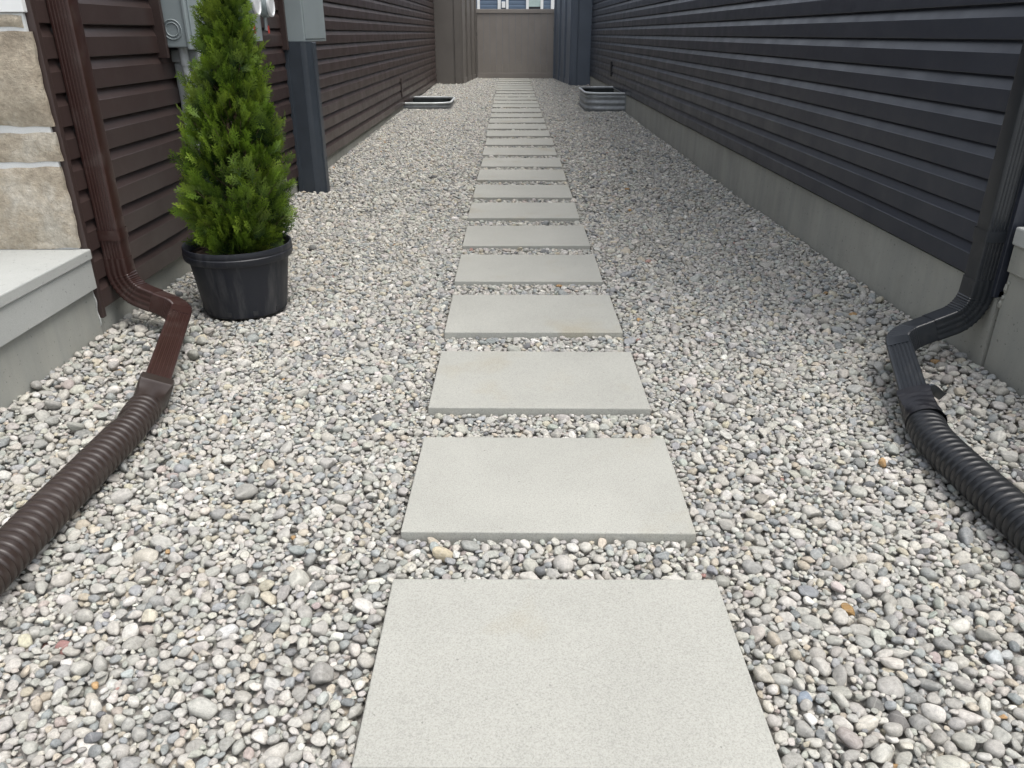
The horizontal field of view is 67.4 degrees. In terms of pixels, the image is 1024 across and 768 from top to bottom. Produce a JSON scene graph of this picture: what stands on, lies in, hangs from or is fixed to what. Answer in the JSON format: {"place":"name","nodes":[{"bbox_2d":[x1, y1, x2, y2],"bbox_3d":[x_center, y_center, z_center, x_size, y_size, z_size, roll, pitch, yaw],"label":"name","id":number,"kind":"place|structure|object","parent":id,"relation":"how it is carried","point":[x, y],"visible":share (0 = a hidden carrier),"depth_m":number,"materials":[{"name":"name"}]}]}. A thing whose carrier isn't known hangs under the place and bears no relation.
{"place":"outdoors","nodes":[
{"label":"outdoors","id":0,"kind":"place"},
{"bbox_2d":[0,77,1023,767],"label":"gravel bed","id":1,"kind":"object","parent":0,"point":[218,565],"visible":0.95,"depth_m":2.68,"materials":[{"name":"grey gravel"}]},
{"bbox_2d":[0,372,174,595],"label":"drain hose","id":2,"kind":"object","parent":1,"relation":"on","point":[30,528],"visible":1,"depth_m":2.50,"materials":[{"name":"brown plastic"}]},
{"bbox_2d":[181,234,292,319],"bbox_3d":[-1.510,-0.611,4.301,0.580,0.377,0.580,0,25,0],"label":"plant pot","id":3,"kind":"object","parent":1,"relation":"on","point":[250,285],"visible":0.66,"depth_m":4.12,"materials":[{"name":"plastic"}]},
{"bbox_2d":[167,0,297,254],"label":"cedar tree","id":4,"kind":"object","parent":3,"relation":"on","point":[230,206],"visible":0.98,"depth_m":3.91,"materials":[{"name":"green plant"}]},
{"bbox_2d":[403,96,454,109],"bbox_3d":[-1.645,-5.345,15.694,0.933,0.914,1.750,0,25,0],"label":"window well","id":5,"kind":"object","parent":1,"relation":"on","point":[432,102],"depth_m":14.88,"materials":[{"name":"silver metal"}]},
{"bbox_2d":[433,0,477,83],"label":"wall projection","id":6,"kind":"object","parent":1,"relation":"on","point":[455,26],"depth_m":20.95},
{"bbox_2d":[497,82,529,83],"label":"stepping stone","id":7,"kind":"object","parent":1,"relation":"on","point":[513,83],"visible":0.62,"depth_m":21.18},
{"bbox_2d":[498,78,528,79],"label":"stepping stone","id":8,"kind":"object","parent":1,"relation":"on","point":[513,79],"visible":0.62,"depth_m":22.75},
{"bbox_2d":[497,84,530,85],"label":"stepping stone","id":9,"kind":"object","parent":1,"relation":"on","point":[513,84],"visible":0.56,"depth_m":20.57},
{"bbox_2d":[498,80,529,81],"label":"stepping stone","id":10,"kind":"object","parent":1,"relation":"on","point":[514,80],"visible":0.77,"depth_m":22.19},
{"bbox_2d":[496,88,532,90],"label":"stepping stone","id":11,"kind":"object","parent":1,"relation":"on","point":[514,89],"visible":0.73,"depth_m":18.99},
{"bbox_2d":[476,8,553,78],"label":"gate","id":12,"kind":"structure","parent":1,"relation":"on","point":[510,47],"depth_m":23.14,"materials":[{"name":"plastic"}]},
{"bbox_2d":[494,97,535,100],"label":"stepping stone","id":13,"kind":"object","parent":1,"relation":"on","point":[517,98],"visible":0.76,"depth_m":16.71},
{"bbox_2d":[495,94,534,96],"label":"stepping stone","id":14,"kind":"object","parent":1,"relation":"on","point":[514,95],"visible":0.73,"depth_m":17.48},
{"bbox_2d":[497,86,532,88],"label":"stepping stone","id":15,"kind":"object","parent":1,"relation":"on","point":[514,87],"visible":0.52,"depth_m":19.69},
{"bbox_2d":[493,101,537,103],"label":"stepping stone","id":16,"kind":"object","parent":1,"relation":"on","point":[515,102],"visible":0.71,"depth_m":15.82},
{"bbox_2d":[496,91,534,93],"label":"stepping stone","id":17,"kind":"object","parent":1,"relation":"on","point":[515,92],"visible":0.71,"depth_m":18.16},
{"bbox_2d":[491,108,540,113],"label":"stepping stone","id":18,"kind":"object","parent":1,"relation":"on","point":[536,110],"visible":0.71,"depth_m":14.30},
{"bbox_2d":[490,113,542,118],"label":"stepping stone","id":19,"kind":"object","parent":1,"relation":"on","point":[511,115],"visible":0.71,"depth_m":13.54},
{"bbox_2d":[493,104,539,108],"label":"stepping stone","id":20,"kind":"object","parent":1,"relation":"on","point":[506,106],"visible":0.74,"depth_m":15.07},
{"bbox_2d":[487,124,546,129],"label":"stepping stone","id":21,"kind":"object","parent":1,"relation":"on","point":[516,126],"visible":0.76,"depth_m":11.98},
{"bbox_2d":[489,118,544,123],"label":"stepping stone","id":22,"kind":"object","parent":1,"relation":"on","point":[519,120],"visible":0.76,"depth_m":12.78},
{"bbox_2d":[486,130,549,138],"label":"stepping stone","id":23,"kind":"object","parent":1,"relation":"on","point":[499,134],"visible":0.8,"depth_m":11.20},
{"bbox_2d":[482,148,556,157],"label":"stepping stone","id":24,"kind":"object","parent":1,"relation":"on","point":[519,152],"visible":0.77,"depth_m":9.58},
{"bbox_2d":[485,139,553,146],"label":"stepping stone","id":25,"kind":"object","parent":1,"relation":"on","point":[520,142],"visible":0.78,"depth_m":10.38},
{"bbox_2d":[481,158,561,169],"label":"stepping stone","id":26,"kind":"object","parent":1,"relation":"on","point":[519,163],"visible":0.78,"depth_m":8.80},
{"bbox_2d":[477,170,566,183],"bbox_3d":[0.101,-2.188,8.128,0.915,0.055,0.610,0,25,0],"label":"stepping stone","id":27,"kind":"object","parent":1,"relation":"on","point":[512,176],"visible":0.8,"depth_m":8.02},
{"bbox_2d":[467,203,578,222],"bbox_3d":[0.097,-1.459,6.558,0.915,0.055,0.610,0,25,1],"label":"stepping stone","id":28,"kind":"object","parent":1,"relation":"on","point":[529,212],"visible":0.78,"depth_m":6.45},
{"bbox_2d":[473,185,572,202],"bbox_3d":[0.100,-1.818,7.339,0.915,0.055,0.610,0,25,0],"label":"stepping stone","id":29,"kind":"object","parent":1,"relation":"on","point":[488,193],"visible":0.84,"depth_m":7.25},
{"bbox_2d":[462,225,589,251],"bbox_3d":[0.104,-1.093,5.775,0.915,0.055,0.610,0,25,0],"label":"stepping stone","id":30,"kind":"object","parent":1,"relation":"on","point":[537,237],"visible":0.81,"depth_m":5.70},
{"bbox_2d":[454,255,602,288],"bbox_3d":[0.105,-0.736,5.008,0.915,0.056,0.610,0,25,1],"label":"stepping stone","id":31,"kind":"object","parent":1,"relation":"on","point":[532,270],"visible":0.78,"depth_m":4.93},
{"bbox_2d":[444,295,622,341],"bbox_3d":[0.111,-0.368,4.220,0.915,0.056,0.610,0,25,0],"label":"stepping stone","id":32,"kind":"object","parent":1,"relation":"on","point":[529,317],"visible":0.84,"depth_m":4.13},
{"bbox_2d":[428,351,650,418],"bbox_3d":[0.114,-0.005,3.440,0.915,0.056,0.610,0,25,0],"label":"stepping stone","id":33,"kind":"object","parent":1,"relation":"on","point":[502,383],"visible":0.81,"depth_m":3.36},
{"bbox_2d":[401,437,695,546],"bbox_3d":[0.116,0.356,2.664,0.915,0.056,0.610,0,25,1],"label":"stepping stone","id":34,"kind":"object","parent":1,"relation":"on","point":[497,490],"visible":0.8,"depth_m":2.58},
{"bbox_2d":[352,579,782,767],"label":"stepping stone","id":35,"kind":"object","parent":1,"relation":"on","point":[525,673],"visible":1,"depth_m":1.84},
{"bbox_2d":[579,86,625,111],"bbox_3d":[1.743,-5.376,15.249,0.773,0.912,1.950,0,25,0],"label":"window well","id":36,"kind":"object","parent":1,"relation":"on","point":[600,98],"depth_m":14.35,"materials":[{"name":"grey metal"}]},
{"bbox_2d":[897,383,1023,554],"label":"drain hose","id":37,"kind":"object","parent":1,"relation":"on","point":[987,491],"visible":1,"depth_m":2.58,"materials":[{"name":"black plastic"}]},
{"bbox_3d":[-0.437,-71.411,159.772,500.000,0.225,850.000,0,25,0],"label":"ground","id":38,"kind":"structure","parent":0,"visible":0},
{"bbox_2d":[0,249,102,423],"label":"concrete porch","id":39,"kind":"object","parent":38,"relation":"on","point":[49,320],"visible":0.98,"depth_m":3.36,"materials":[{"name":"grey concrete"}]},
{"bbox_2d":[0,0,436,334],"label":"brown house","id":40,"kind":"structure","parent":38,"relation":"on","point":[370,53],"depth_m":4.16,"materials":[{"name":"plastic"}]},
{"bbox_2d":[46,0,191,400],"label":"downspout","id":41,"kind":"object","parent":40,"relation":"attached to","point":[128,284],"visible":0.99,"depth_m":3.60,"materials":[{"name":"brown metal"}]},
{"bbox_2d":[147,0,203,57],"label":"meter box","id":42,"kind":"object","parent":40,"relation":"attached to","point":[174,26],"visible":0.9,"depth_m":4.41,"materials":[{"name":"grey metal"}]},
{"bbox_2d":[178,48,204,160],"bbox_3d":[-1.937,-1.359,4.799,0.052,1.366,0.052,0,25,0],"label":"conduit","id":43,"kind":"object","parent":42,"relation":"attached to","point":[184,56],"visible":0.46,"depth_m":4.53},
{"bbox_2d":[186,0,203,42],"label":"door","id":44,"kind":"structure","parent":42,"relation":"in","point":[190,3],"depth_m":4.45,"materials":[{"name":"grey metal"}]},
{"bbox_2d":[171,49,200,150],"bbox_3d":[-1.951,-1.425,4.962,0.172,1.351,0.250,0,25,0],"label":"cable cover","id":45,"kind":"object","parent":40,"relation":"attached to","point":[176,58],"visible":0.16,"depth_m":4.62,"materials":[{"name":"grey metal"}]},
{"bbox_2d":[249,0,274,40],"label":"utility meter","id":46,"kind":"object","parent":40,"relation":"attached to","point":[264,9],"visible":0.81,"depth_m":5.82,"materials":[{"name":"grey metal"}]},
{"bbox_2d":[276,0,325,49],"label":"service box","id":47,"kind":"object","parent":40,"relation":"attached to","point":[302,21],"visible":1,"depth_m":6.86,"materials":[{"name":"grey metal"}]},
{"bbox_2d":[283,42,329,193],"bbox_3d":[-1.923,-2.488,7.280,0.249,1.379,0.320,0,25,0],"label":"cable guard","id":48,"kind":"object","parent":40,"relation":"attached to","point":[303,80],"visible":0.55,"depth_m":7.15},
{"bbox_2d":[399,78,402,97],"bbox_3d":[-2.060,-5.500,14.267,0.043,0.335,0.145,0,25,0],"label":"wall vent","id":49,"kind":"object","parent":40,"relation":"attached to","point":[401,84],"depth_m":14.24,"materials":[{"name":"brown plastic"}]},
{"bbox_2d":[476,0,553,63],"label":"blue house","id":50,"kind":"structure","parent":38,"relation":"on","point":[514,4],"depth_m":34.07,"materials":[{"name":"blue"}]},
{"bbox_2d":[526,0,542,8],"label":"window frame","id":51,"kind":"structure","parent":50,"relation":"in","point":[527,1],"depth_m":34.03,"materials":[{"name":"white"}]},
{"bbox_2d":[589,0,1023,366],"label":"slate house","id":52,"kind":"structure","parent":38,"relation":"on","point":[857,140],"depth_m":4.84,"materials":[{"name":"plastic"}]},
{"bbox_2d":[553,0,592,85],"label":"wall projection","id":53,"kind":"object","parent":52,"relation":"attached to","point":[572,40],"depth_m":20.52,"materials":[{"name":"plastic"}]},
{"bbox_2d":[609,61,612,75],"bbox_3d":[2.083,-6.595,16.076,0.053,0.285,0.165,0,25,0],"label":"wall vent","id":54,"kind":"object","parent":52,"relation":"attached to","point":[611,66],"depth_m":16.04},
{"bbox_2d":[885,40,1023,389],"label":"downspout","id":55,"kind":"object","parent":52,"relation":"attached to","point":[967,307],"visible":0.99,"depth_m":3.30,"materials":[{"name":"black metal"}]},
{"bbox_2d":[984,227,1023,405],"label":"concrete porch","id":56,"kind":"object","parent":38,"relation":"on","point":[1004,361],"visible":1,"depth_m":3.29,"materials":[{"name":"concrete"}]}
]}

